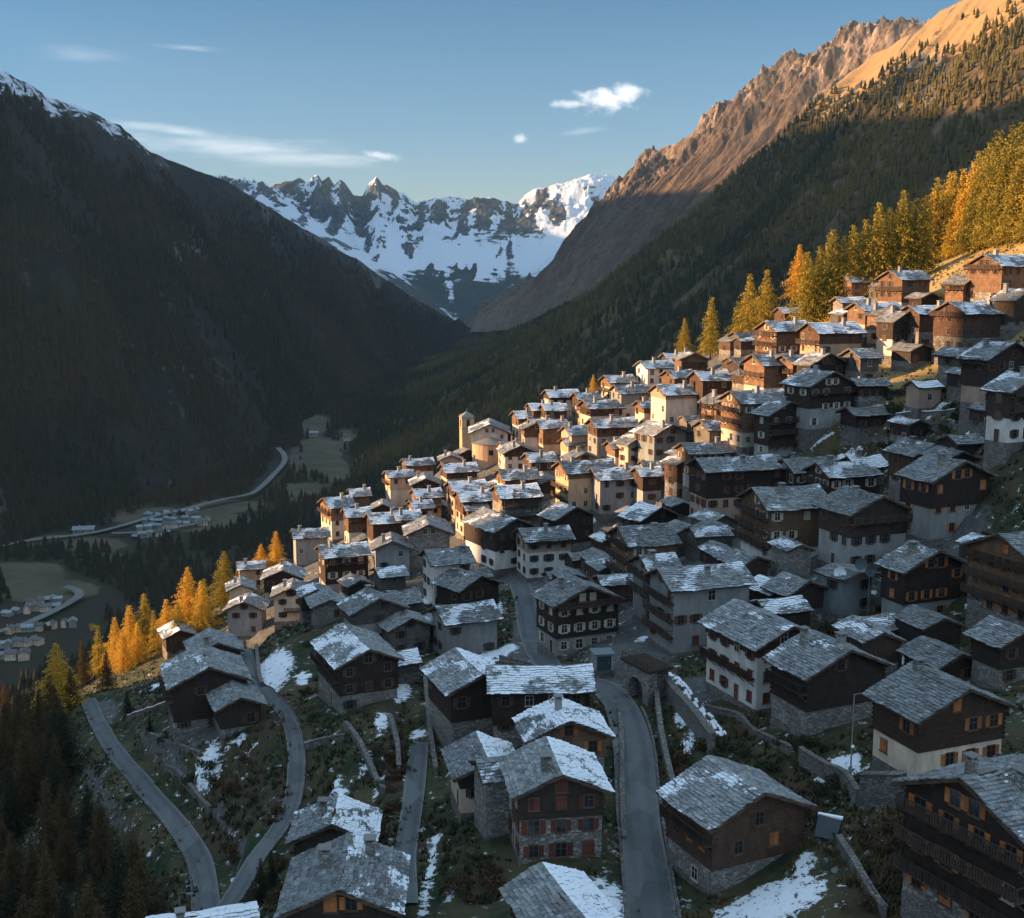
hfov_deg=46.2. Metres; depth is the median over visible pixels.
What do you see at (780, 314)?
wooden house
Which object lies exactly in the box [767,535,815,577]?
barn
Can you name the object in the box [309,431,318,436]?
farm building
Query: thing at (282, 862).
bush
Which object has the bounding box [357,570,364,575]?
window
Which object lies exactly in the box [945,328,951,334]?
window
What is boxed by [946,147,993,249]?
larch
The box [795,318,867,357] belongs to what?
wooden house
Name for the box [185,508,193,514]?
valley house
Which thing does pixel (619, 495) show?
window
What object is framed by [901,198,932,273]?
larch
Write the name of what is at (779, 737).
bush
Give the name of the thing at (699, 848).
window
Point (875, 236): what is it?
larch
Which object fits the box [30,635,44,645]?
valley house
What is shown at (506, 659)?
stone wall
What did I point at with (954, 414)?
bush
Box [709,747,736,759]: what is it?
bush
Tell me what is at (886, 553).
barn
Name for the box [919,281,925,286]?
window
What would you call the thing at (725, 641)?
window
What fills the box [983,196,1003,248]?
larch
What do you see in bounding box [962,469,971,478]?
window
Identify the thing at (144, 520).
valley house
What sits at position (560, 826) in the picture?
window
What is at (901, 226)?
larch
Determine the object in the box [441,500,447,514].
shed
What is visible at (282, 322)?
woods
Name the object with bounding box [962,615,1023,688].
barn
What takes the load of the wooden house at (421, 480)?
on the ground
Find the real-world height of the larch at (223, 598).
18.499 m
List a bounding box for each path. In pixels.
[216,639,303,906]
[394,742,428,902]
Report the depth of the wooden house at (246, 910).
121.52 m
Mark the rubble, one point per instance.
(834, 869)
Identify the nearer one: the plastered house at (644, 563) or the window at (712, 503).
the plastered house at (644, 563)
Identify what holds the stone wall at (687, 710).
on the ground
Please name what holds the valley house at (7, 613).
on the valley floor
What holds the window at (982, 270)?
in the wooden house at (988, 274)
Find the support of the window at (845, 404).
in the wooden house at (820, 397)
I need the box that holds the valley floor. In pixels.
[0,322,503,700]
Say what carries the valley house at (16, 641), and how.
on the valley floor
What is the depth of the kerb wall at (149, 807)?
176.14 m
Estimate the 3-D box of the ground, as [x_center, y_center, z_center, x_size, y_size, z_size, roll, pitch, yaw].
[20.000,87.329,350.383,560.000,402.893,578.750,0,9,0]
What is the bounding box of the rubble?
[14,271,1023,917]
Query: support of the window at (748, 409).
in the house at (737, 421)
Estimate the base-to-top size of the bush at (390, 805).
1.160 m
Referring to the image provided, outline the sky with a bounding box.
[0,0,959,203]
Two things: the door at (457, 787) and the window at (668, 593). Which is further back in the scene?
the window at (668, 593)
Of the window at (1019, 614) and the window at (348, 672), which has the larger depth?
the window at (348, 672)
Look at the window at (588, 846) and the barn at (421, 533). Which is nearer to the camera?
the window at (588, 846)
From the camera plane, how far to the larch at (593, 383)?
375.90 m
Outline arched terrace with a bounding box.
[620,651,672,705]
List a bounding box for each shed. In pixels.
[369,565,409,591]
[371,551,374,571]
[384,587,423,611]
[396,647,422,683]
[430,515,450,523]
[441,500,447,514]
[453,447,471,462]
[471,566,493,577]
[539,471,555,477]
[540,569,580,584]
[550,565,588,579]
[591,573,632,610]
[636,460,664,481]
[667,519,693,557]
[682,525,734,561]
[688,508,737,539]
[690,519,736,531]
[697,540,731,564]
[720,357,745,369]
[727,331,754,337]
[729,369,743,390]
[732,337,754,356]
[746,595,814,626]
[749,574,773,600]
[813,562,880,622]
[835,406,890,448]
[836,449,888,485]
[837,612,897,634]
[867,283,877,301]
[886,342,932,372]
[891,604,965,655]
[903,380,944,418]
[932,346,970,384]
[935,433,984,453]
[944,367,960,401]
[955,532,985,580]
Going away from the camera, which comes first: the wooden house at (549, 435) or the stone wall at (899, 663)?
the stone wall at (899, 663)
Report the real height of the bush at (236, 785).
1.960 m
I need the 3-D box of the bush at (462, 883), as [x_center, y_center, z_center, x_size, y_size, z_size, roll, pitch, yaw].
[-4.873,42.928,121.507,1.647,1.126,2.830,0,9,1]
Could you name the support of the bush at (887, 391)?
on the ground
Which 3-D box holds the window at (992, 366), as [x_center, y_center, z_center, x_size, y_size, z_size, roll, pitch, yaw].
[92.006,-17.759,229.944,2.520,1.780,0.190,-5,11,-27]
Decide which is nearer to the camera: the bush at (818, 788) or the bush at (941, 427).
the bush at (818, 788)
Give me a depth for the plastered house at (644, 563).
200.47 m
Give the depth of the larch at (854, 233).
353.77 m
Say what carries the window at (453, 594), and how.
in the wooden house at (456, 585)
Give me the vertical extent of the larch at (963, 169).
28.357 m
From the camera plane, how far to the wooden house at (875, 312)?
294.64 m
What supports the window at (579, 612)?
in the wooden house at (575, 615)
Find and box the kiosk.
[589,647,614,678]
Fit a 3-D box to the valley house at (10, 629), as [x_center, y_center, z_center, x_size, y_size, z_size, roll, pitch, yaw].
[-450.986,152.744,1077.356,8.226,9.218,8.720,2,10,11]
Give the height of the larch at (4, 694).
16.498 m
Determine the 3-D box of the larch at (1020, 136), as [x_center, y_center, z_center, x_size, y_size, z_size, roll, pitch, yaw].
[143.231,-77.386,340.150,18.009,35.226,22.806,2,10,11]
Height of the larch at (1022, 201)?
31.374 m
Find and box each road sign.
[855,558,866,610]
[865,565,876,615]
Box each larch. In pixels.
[0,683,16,719]
[0,700,15,755]
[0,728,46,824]
[0,750,39,811]
[0,818,18,873]
[0,831,28,895]
[0,843,27,905]
[2,731,44,796]
[3,700,16,729]
[4,690,36,752]
[11,894,36,917]
[14,840,41,912]
[21,643,90,731]
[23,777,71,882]
[26,841,70,917]
[28,675,72,744]
[28,852,71,917]
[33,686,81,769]
[36,734,76,802]
[39,817,83,895]
[45,784,75,837]
[46,788,82,847]
[63,668,82,705]
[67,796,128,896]
[73,882,108,917]
[74,641,93,687]
[75,874,103,917]
[87,629,112,677]
[92,903,105,917]
[95,617,122,669]
[95,650,119,691]
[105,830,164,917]
[110,605,145,662]
[110,631,136,674]
[116,868,147,917]
[124,622,153,669]
[127,593,158,655]
[144,610,160,653]
[148,599,172,653]
[159,613,181,654]
[168,566,216,630]
[173,601,186,622]
[186,581,221,632]
[196,579,214,620]
[205,551,237,613]
[252,544,270,566]
[264,531,289,569]
[589,374,596,391]
[673,318,694,352]
[696,297,721,357]
[724,273,762,334]
[728,301,742,333]
[743,270,780,330]
[776,244,805,304]
[782,252,825,321]
[795,259,815,305]
[804,249,828,320]
[806,289,821,322]
[807,245,824,308]
[809,229,849,321]
[819,275,831,319]
[820,257,843,318]
[822,232,835,291]
[826,235,853,308]
[830,224,868,309]
[839,239,861,294]
[853,219,881,297]
[857,202,897,294]
[859,241,874,278]
[872,207,885,247]
[872,207,904,278]
[872,243,887,273]
[883,191,920,269]
[886,223,904,269]
[892,226,913,269]
[892,238,903,268]
[894,190,911,243]
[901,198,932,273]
[904,229,924,271]
[905,201,920,246]
[908,195,944,274]
[918,198,936,263]
[925,183,959,261]
[926,192,943,262]
[928,177,942,223]
[935,172,954,219]
[936,170,959,257]
[936,188,967,256]
[938,218,957,259]
[939,172,968,252]
[940,174,980,255]
[942,161,980,246]
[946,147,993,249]
[948,130,1009,245]
[951,168,967,217]
[954,208,970,255]
[959,165,994,247]
[960,193,993,254]
[965,125,1022,241]
[965,152,1021,247]
[966,150,982,188]
[981,122,1023,240]
[981,166,1023,246]
[982,142,992,181]
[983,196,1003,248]
[987,142,1023,237]
[989,159,1023,242]
[991,137,1004,183]
[1004,215,1023,238]
[1005,170,1023,237]
[1009,203,1023,244]
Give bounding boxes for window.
[169,638,177,644]
[169,650,178,654]
[177,721,190,728]
[194,686,207,695]
[232,613,239,618]
[240,604,247,609]
[242,711,258,723]
[249,612,256,617]
[251,626,255,631]
[266,581,274,586]
[278,599,286,604]
[279,612,286,617]
[286,590,295,596]
[322,895,338,913]
[328,572,337,578]
[334,609,339,616]
[339,897,362,911]
[342,667,355,677]
[343,683,356,693]
[343,699,356,709]
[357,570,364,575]
[360,652,375,663]
[365,681,372,691]
[373,614,384,622]
[378,601,388,609]
[380,562,388,566]
[381,662,393,672]
[381,678,394,688]
[391,578,396,583]
[396,630,406,639]
[396,644,406,650]
[398,550,403,556]
[405,619,415,627]
[414,642,424,650]
[422,528,427,534]
[428,679,432,688]
[433,635,436,645]
[438,621,441,630]
[438,640,441,649]
[450,627,460,635]
[451,591,456,599]
[453,696,470,709]
[460,564,469,570]
[462,592,471,601]
[466,788,474,798]
[475,590,483,597]
[481,530,485,536]
[481,542,485,549]
[481,555,486,562]
[483,642,493,650]
[489,558,493,565]
[497,696,513,706]
[497,725,513,731]
[508,812,511,832]
[510,532,515,538]
[511,545,516,551]
[511,557,516,563]
[512,802,515,822]
[515,522,522,528]
[515,813,518,832]
[515,836,518,855]
[521,819,545,836]
[523,844,543,859]
[524,695,533,706]
[527,797,540,812]
[530,543,538,549]
[530,555,538,561]
[530,568,538,574]
[539,601,543,609]
[539,616,543,625]
[539,631,544,643]
[543,554,553,561]
[544,567,552,571]
[548,621,553,632]
[549,841,572,858]
[551,819,570,833]
[554,778,568,794]
[555,795,567,810]
[558,607,569,616]
[558,624,569,633]
[558,641,569,650]
[559,553,564,559]
[560,724,577,737]
[568,695,584,704]
[570,501,577,506]
[572,638,585,649]
[574,622,585,631]
[577,609,583,614]
[578,817,598,831]
[579,593,585,602]
[579,794,598,808]
[581,455,588,459]
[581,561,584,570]
[581,840,595,856]
[582,488,589,493]
[582,500,589,506]
[582,517,590,524]
[584,740,601,752]
[588,637,599,645]
[589,592,595,601]
[589,606,600,612]
[589,620,600,629]
[600,429,607,434]
[602,505,610,510]
[603,635,614,639]
[604,618,615,627]
[606,605,613,611]
[613,428,620,433]
[616,480,623,486]
[616,492,623,498]
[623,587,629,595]
[624,519,630,524]
[633,548,643,555]
[634,433,639,440]
[641,435,646,441]
[648,479,656,484]
[648,494,655,499]
[656,437,662,443]
[656,449,662,455]
[666,436,674,442]
[667,465,673,472]
[667,476,673,483]
[667,591,670,601]
[670,428,676,433]
[670,823,681,834]
[674,615,686,625]
[685,835,693,845]
[689,864,697,883]
[690,467,694,476]
[690,494,694,501]
[690,613,702,623]
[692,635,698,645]
[695,483,699,490]
[697,845,705,854]
[701,471,705,480]
[701,498,705,507]
[706,382,713,387]
[707,589,716,601]
[708,500,717,507]
[708,629,716,640]
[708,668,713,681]
[719,674,727,688]
[720,635,728,646]
[720,654,728,660]
[722,472,731,479]
[723,486,728,493]
[723,499,728,506]
[727,394,731,400]
[728,433,733,440]
[729,839,747,856]
[733,642,739,653]
[734,485,743,492]
[735,435,740,442]
[735,472,743,478]
[744,436,751,442]
[745,406,752,412]
[745,648,754,660]
[745,689,751,702]
[747,668,752,681]
[750,810,768,827]
[758,431,763,438]
[758,446,763,452]
[759,483,769,486]
[762,692,770,704]
[763,671,769,683]
[768,830,779,847]
[771,531,782,538]
[772,513,782,521]
[775,470,779,476]
[779,346,785,351]
[779,633,787,644]
[786,530,796,538]
[787,387,793,393]
[789,474,792,482]
[790,346,797,351]
[797,476,805,482]
[800,388,806,395]
[803,511,810,519]
[810,418,818,425]
[815,466,821,473]
[820,509,827,519]
[822,346,829,352]
[822,358,827,364]
[822,403,829,409]
[825,378,832,384]
[827,579,837,589]
[828,358,834,363]
[830,532,837,541]
[831,481,840,488]
[833,378,838,384]
[833,402,839,408]
[833,658,848,671]
[836,365,842,371]
[839,515,848,526]
[841,536,846,545]
[842,479,853,485]
[843,401,850,406]
[850,556,860,564]
[851,537,861,545]
[853,334,857,340]
[853,359,857,366]
[853,517,862,526]
[859,420,866,426]
[859,597,868,607]
[860,578,870,589]
[861,389,870,396]
[865,373,872,377]
[865,478,876,486]
[865,536,876,544]
[865,554,875,563]
[867,360,871,366]
[873,419,881,426]
[875,389,883,395]
[878,737,887,754]
[879,534,890,543]
[881,323,887,329]
[887,281,892,285]
[888,570,897,580]
[889,587,894,598]
[891,427,897,434]
[891,455,898,463]
[891,475,898,480]
[894,334,900,341]
[899,717,913,735]
[903,457,911,465]
[903,479,913,490]
[905,591,917,601]
[906,281,912,286]
[907,874,926,891]
[908,792,932,814]
[908,832,927,855]
[911,315,916,321]
[912,354,919,361]
[914,430,922,437]
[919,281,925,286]
[919,483,928,493]
[921,339,928,344]
[921,589,932,599]
[925,558,935,568]
[927,393,932,400]
[933,508,942,513]
[934,556,947,568]
[934,605,945,611]
[934,844,958,873]
[935,587,946,597]
[936,894,951,910]
[937,484,943,493]
[938,809,959,829]
[941,751,957,766]
[943,306,950,312]
[943,357,951,363]
[944,340,952,345]
[944,786,963,811]
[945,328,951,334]
[946,522,956,531]
[947,506,957,512]
[951,568,962,577]
[951,698,962,713]
[952,469,964,479]
[956,329,962,335]
[956,342,962,347]
[960,667,971,679]
[961,748,978,761]
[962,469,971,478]
[963,505,969,510]
[963,795,985,820]
[963,909,980,917]
[964,716,981,732]
[966,863,987,888]
[967,329,974,335]
[968,292,974,298]
[968,824,990,846]
[969,571,980,583]
[971,414,979,421]
[971,550,982,561]
[976,362,982,369]
[977,328,985,335]
[978,259,984,265]
[979,479,985,490]
[981,268,987,274]
[982,744,998,756]
[983,600,995,609]
[985,713,1002,728]
[986,555,997,566]
[987,362,996,370]
[988,329,995,335]
[989,315,996,321]
[992,270,998,274]
[992,393,1004,403]
[992,411,1002,419]
[998,362,1005,369]
[999,604,1010,615]
[999,840,1022,863]
[999,881,1014,906]
[1000,582,1011,593]
[1001,543,1008,555]
[1001,559,1012,571]
[1002,669,1016,681]
[1003,280,1010,287]
[1004,268,1011,274]
[1005,647,1018,659]
[1009,361,1013,368]
[1009,429,1018,438]
[1011,350,1019,358]
[1011,413,1020,421]
[1013,394,1019,404]
[1014,609,1023,620]
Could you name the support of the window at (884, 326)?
in the wooden house at (891, 327)
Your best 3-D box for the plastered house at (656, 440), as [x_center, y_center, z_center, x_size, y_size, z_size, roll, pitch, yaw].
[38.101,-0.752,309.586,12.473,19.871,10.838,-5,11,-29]
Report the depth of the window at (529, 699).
156.21 m
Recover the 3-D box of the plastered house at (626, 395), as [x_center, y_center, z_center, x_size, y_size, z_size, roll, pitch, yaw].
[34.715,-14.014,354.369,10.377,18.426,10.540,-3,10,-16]
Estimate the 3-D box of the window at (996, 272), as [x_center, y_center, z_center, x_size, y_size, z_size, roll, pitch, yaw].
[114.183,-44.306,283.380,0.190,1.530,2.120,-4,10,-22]
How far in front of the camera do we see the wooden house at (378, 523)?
319.64 m
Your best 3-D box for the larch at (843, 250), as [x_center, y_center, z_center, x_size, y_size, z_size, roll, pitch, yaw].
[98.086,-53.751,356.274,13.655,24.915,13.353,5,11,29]
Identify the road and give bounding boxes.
[0,585,83,631]
[3,447,287,545]
[81,697,219,910]
[111,522,201,533]
[510,583,561,664]
[595,678,677,917]
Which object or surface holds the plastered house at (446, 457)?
on the ground
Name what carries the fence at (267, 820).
on the ground
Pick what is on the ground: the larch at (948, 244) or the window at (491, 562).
the larch at (948, 244)
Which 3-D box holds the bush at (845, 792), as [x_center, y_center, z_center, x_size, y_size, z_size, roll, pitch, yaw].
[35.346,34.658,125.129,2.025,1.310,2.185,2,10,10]
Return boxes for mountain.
[0,70,484,547]
[215,174,615,321]
[352,0,1023,498]
[467,15,930,332]
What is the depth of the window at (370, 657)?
182.72 m
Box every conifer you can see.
[0,766,36,841]
[0,873,28,917]
[27,691,46,734]
[33,756,71,819]
[35,705,90,784]
[39,710,71,777]
[50,885,80,917]
[58,849,105,915]
[70,783,105,862]
[94,837,155,917]
[120,690,133,716]
[144,715,154,737]
[246,858,272,906]
[260,850,280,891]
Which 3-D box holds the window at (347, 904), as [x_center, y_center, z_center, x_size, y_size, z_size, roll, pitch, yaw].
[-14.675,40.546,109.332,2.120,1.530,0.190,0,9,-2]
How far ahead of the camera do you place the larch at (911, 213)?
374.04 m
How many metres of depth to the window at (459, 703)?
162.75 m
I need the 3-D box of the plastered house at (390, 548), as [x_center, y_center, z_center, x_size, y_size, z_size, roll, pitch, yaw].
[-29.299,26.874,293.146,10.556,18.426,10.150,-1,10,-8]
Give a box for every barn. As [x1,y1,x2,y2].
[157,621,197,658]
[205,680,267,744]
[295,582,332,623]
[304,589,345,628]
[337,573,373,597]
[351,533,367,541]
[370,499,395,511]
[377,609,435,652]
[402,515,453,572]
[419,648,495,746]
[423,613,432,642]
[440,731,514,822]
[487,478,496,486]
[537,501,597,552]
[538,475,555,500]
[562,552,580,569]
[578,547,608,580]
[585,553,610,582]
[589,531,610,551]
[615,505,629,525]
[617,501,683,525]
[659,495,689,520]
[664,449,676,454]
[677,415,698,441]
[688,419,701,441]
[717,336,740,359]
[717,548,775,576]
[725,359,743,390]
[760,571,827,619]
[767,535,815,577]
[795,456,836,462]
[828,296,866,310]
[828,308,847,322]
[831,615,905,677]
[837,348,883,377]
[849,377,892,406]
[879,548,896,558]
[887,415,930,443]
[895,636,971,680]
[904,292,943,305]
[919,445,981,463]
[941,275,970,301]
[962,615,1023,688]
[967,402,986,436]
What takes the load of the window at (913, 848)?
in the wooden house at (960, 834)
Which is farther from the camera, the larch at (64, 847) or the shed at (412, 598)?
the shed at (412, 598)
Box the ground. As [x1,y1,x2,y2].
[0,239,1023,917]
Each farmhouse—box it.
[71,525,94,533]
[342,433,350,440]
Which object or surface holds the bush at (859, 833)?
on the ground
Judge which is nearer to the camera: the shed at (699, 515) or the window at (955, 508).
the window at (955, 508)
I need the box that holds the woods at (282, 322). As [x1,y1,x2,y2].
[0,82,480,546]
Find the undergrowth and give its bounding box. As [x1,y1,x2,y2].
[2,241,1023,917]
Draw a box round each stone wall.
[126,701,164,720]
[148,732,201,756]
[163,764,211,813]
[254,643,263,686]
[303,733,345,750]
[343,720,385,796]
[388,714,400,771]
[423,675,437,774]
[498,655,538,665]
[616,702,626,838]
[654,688,674,780]
[664,674,716,755]
[668,672,727,741]
[705,704,791,755]
[798,746,858,806]
[835,834,887,917]
[840,437,889,445]
[858,769,906,809]
[885,408,955,418]
[887,392,899,396]
[898,654,901,667]
[927,423,958,430]
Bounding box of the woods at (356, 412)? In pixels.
[0,336,470,716]
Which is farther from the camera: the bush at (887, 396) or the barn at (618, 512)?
the barn at (618, 512)
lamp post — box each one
[178,892,192,906]
[850,693,870,772]
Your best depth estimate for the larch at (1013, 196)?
332.52 m
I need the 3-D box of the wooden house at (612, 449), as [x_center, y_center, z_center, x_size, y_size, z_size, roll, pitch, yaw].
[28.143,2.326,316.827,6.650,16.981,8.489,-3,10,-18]
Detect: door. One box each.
[330,689,332,704]
[457,787,458,808]
[513,824,514,848]
[549,638,552,652]
[597,656,610,669]
[733,682,738,699]
[830,551,834,562]
[993,428,999,441]
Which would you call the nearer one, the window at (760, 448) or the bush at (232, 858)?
the bush at (232, 858)
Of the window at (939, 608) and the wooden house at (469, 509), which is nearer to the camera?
the window at (939, 608)
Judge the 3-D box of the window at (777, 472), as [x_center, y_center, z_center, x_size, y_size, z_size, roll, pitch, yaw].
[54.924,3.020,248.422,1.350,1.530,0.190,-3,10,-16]
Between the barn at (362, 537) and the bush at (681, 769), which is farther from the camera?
the barn at (362, 537)
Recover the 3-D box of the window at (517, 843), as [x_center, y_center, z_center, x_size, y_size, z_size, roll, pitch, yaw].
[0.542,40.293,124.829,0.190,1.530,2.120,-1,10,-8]
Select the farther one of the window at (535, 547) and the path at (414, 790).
the window at (535, 547)
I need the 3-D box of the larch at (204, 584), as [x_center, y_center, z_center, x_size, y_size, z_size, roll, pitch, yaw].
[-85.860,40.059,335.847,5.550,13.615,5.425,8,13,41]
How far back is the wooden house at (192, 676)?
190.38 m
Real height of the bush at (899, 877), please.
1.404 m
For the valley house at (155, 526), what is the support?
on the valley floor
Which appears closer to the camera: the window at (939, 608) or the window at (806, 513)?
the window at (939, 608)
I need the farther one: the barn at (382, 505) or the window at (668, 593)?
the barn at (382, 505)
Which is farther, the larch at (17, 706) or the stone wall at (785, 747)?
the larch at (17, 706)
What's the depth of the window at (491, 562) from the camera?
279.09 m
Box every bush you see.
[89,623,99,630]
[134,686,147,695]
[142,683,152,691]
[156,730,167,742]
[180,771,196,786]
[195,758,224,770]
[200,771,226,783]
[209,619,222,625]
[210,779,226,789]
[218,843,237,854]
[220,778,239,793]
[228,853,242,864]
[233,731,239,739]
[239,754,249,762]
[241,727,251,734]
[263,882,282,904]
[268,814,282,822]
[269,854,290,875]
[272,803,284,816]
[273,852,286,868]
[296,628,311,634]
[299,686,312,695]
[301,640,310,646]
[303,711,319,725]
[306,675,318,682]
[316,731,324,736]
[369,743,384,755]
[374,779,394,792]
[374,796,382,804]
[378,827,387,842]
[379,746,408,762]
[380,825,400,839]
[381,764,401,774]
[383,800,402,811]
[386,767,405,780]
[387,758,395,766]
[397,763,416,773]
[435,874,466,896]
[454,871,472,888]
[456,874,471,889]
[461,890,476,904]
[475,867,506,888]
[486,881,501,899]
[487,866,503,873]
[489,873,501,885]
[671,757,683,768]
[673,764,687,776]
[674,747,696,763]
[683,734,706,749]
[698,738,728,752]
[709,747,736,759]
[715,738,751,755]
[727,753,738,762]
[729,746,752,763]
[752,754,786,771]
[772,730,794,745]
[786,735,802,754]
[799,734,820,749]
[805,778,839,797]
[818,743,829,751]
[820,620,833,629]
[825,773,839,783]
[837,888,877,911]
[841,784,849,798]
[850,771,859,784]
[854,829,872,840]
[857,750,867,756]
[860,839,877,853]
[861,817,898,841]
[865,749,872,759]
[876,441,886,449]
[876,832,900,850]
[881,387,893,395]
[883,394,892,400]
[886,403,904,411]
[889,388,905,395]
[893,874,902,884]
[937,400,959,411]
[937,423,952,430]
[943,429,953,433]
[950,411,958,419]
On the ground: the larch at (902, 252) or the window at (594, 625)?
the larch at (902, 252)
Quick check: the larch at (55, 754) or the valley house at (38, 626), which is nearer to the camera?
the larch at (55, 754)
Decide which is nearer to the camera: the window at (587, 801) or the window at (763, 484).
the window at (587, 801)
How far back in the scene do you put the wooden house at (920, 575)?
178.83 m
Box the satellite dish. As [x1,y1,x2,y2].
[834,567,845,575]
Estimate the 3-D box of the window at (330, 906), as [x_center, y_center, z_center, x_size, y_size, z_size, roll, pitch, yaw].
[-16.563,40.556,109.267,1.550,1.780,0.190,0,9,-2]
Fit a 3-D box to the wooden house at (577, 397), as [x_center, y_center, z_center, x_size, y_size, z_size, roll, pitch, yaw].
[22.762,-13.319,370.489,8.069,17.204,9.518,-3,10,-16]
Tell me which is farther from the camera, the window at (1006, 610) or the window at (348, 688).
the window at (348, 688)
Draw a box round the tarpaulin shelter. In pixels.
[814,812,842,844]
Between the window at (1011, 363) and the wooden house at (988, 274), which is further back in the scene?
the wooden house at (988, 274)
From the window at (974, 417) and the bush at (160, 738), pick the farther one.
the window at (974, 417)
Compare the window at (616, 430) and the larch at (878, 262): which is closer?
the window at (616, 430)
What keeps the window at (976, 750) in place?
in the wooden house at (925, 718)
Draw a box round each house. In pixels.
[0,609,13,616]
[0,640,5,648]
[0,651,4,659]
[2,624,15,634]
[3,648,18,660]
[4,638,11,648]
[11,606,22,613]
[11,636,23,646]
[14,623,20,631]
[17,646,30,660]
[20,623,33,632]
[22,604,30,613]
[22,637,32,646]
[25,598,35,604]
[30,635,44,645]
[31,601,41,610]
[33,621,43,631]
[37,596,44,602]
[39,602,51,611]
[41,595,49,602]
[43,621,51,630]
[50,620,57,628]
[51,595,62,602]
[52,601,61,607]
[60,618,67,627]
[67,616,77,627]
[131,534,137,540]
[136,524,142,530]
[137,530,145,537]
[142,517,147,523]
[144,524,152,529]
[145,511,154,516]
[146,530,152,537]
[146,901,259,917]
[148,522,157,528]
[155,517,162,522]
[155,528,163,536]
[159,644,252,743]
[161,521,169,527]
[163,515,168,520]
[168,516,178,521]
[170,521,177,527]
[171,510,176,515]
[176,520,182,527]
[178,508,185,514]
[181,515,188,520]
[183,520,189,527]
[183,627,245,654]
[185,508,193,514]
[194,506,199,513]
[196,517,207,525]
[222,592,269,639]
[225,576,255,599]
[235,558,266,585]
[260,559,306,607]
[269,578,308,630]
[273,832,410,917]
[285,793,382,856]
[289,525,330,567]
[310,623,404,715]
[314,540,371,593]
[317,492,355,543]
[337,584,410,638]
[340,503,371,542]
[346,484,372,507]
[363,507,410,558]
[369,532,413,579]
[382,466,415,509]
[392,507,422,535]
[399,455,435,475]
[405,496,436,515]
[408,471,442,495]
[408,485,444,517]
[417,544,476,604]
[426,599,503,654]
[431,566,503,604]
[437,450,463,479]
[437,459,480,504]
[443,477,489,522]
[451,486,492,539]
[456,496,489,515]
[460,506,539,579]
[468,755,509,840]
[485,663,596,746]
[488,480,543,526]
[493,464,541,484]
[496,438,520,468]
[496,440,538,468]
[497,736,614,865]
[498,862,623,917]
[509,407,540,440]
[511,523,575,581]
[512,693,615,769]
[517,416,537,450]
[520,449,558,475]
[523,399,560,417]
[526,415,550,422]
[530,573,625,659]
[534,416,567,455]
[537,400,569,419]
[540,386,578,416]
[551,456,616,511]
[557,437,587,459]
[558,422,587,450]
[560,446,600,460]
[569,388,602,424]
[576,396,625,424]
[584,414,639,457]
[588,462,637,524]
[597,371,638,398]
[601,437,619,466]
[605,522,682,573]
[607,381,650,417]
[612,432,636,466]
[626,549,682,625]
[628,420,691,466]
[629,462,663,504]
[631,396,650,423]
[633,357,674,396]
[642,560,758,653]
[646,380,697,425]
[656,755,817,895]
[658,349,680,362]
[658,366,692,383]
[659,453,683,498]
[671,347,710,370]
[672,436,735,502]
[684,454,786,522]
[685,367,731,414]
[691,420,720,441]
[697,389,721,419]
[697,599,799,715]
[716,385,783,456]
[734,482,826,568]
[739,349,788,389]
[749,396,799,458]
[752,316,806,353]
[762,625,895,737]
[771,304,801,320]
[775,350,805,388]
[777,452,815,485]
[779,365,856,451]
[791,348,847,375]
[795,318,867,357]
[801,455,883,494]
[812,485,912,568]
[834,271,877,298]
[843,298,902,346]
[862,302,898,349]
[862,656,1018,775]
[871,305,910,365]
[873,540,967,613]
[874,266,934,306]
[883,436,938,501]
[891,751,1023,917]
[894,453,998,549]
[899,300,942,347]
[928,296,1003,364]
[956,338,1023,434]
[960,531,1023,627]
[962,249,1023,301]
[979,366,1023,469]
[989,283,1023,340]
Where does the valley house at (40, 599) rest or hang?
on the valley floor
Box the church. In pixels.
[468,418,510,469]
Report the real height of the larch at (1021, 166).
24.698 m
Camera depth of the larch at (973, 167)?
367.53 m
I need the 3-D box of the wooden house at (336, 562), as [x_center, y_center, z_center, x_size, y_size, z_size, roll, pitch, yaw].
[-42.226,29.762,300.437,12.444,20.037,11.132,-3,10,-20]
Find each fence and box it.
[261,728,283,834]
[822,770,836,789]
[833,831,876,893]
[845,444,890,453]
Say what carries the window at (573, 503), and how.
in the wooden house at (572, 484)
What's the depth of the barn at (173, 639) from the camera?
318.67 m
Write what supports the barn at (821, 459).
on the ground
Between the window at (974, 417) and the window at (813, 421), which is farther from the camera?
the window at (813, 421)
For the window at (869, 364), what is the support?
in the house at (863, 362)
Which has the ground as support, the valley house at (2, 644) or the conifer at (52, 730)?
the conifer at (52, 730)
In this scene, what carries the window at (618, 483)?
in the plastered house at (612, 490)
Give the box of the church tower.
[459,409,474,448]
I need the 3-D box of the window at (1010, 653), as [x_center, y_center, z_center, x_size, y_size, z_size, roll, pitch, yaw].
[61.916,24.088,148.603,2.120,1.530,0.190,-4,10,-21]
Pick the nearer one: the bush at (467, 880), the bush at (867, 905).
the bush at (867, 905)
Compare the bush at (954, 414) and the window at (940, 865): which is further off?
the bush at (954, 414)
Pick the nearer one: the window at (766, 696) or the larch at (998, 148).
the window at (766, 696)
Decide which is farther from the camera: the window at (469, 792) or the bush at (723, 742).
the bush at (723, 742)
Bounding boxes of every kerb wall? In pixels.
[80,700,192,910]
[237,648,305,903]
[604,708,627,917]
[640,706,681,917]
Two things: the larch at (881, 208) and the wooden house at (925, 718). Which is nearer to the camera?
the wooden house at (925, 718)
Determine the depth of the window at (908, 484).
196.37 m
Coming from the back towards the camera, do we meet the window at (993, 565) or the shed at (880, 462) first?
the shed at (880, 462)
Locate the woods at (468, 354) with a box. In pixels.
[348,0,1023,501]
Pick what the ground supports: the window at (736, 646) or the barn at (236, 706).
the barn at (236, 706)
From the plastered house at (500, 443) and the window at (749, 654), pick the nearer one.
the window at (749, 654)
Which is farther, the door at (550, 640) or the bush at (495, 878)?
the door at (550, 640)

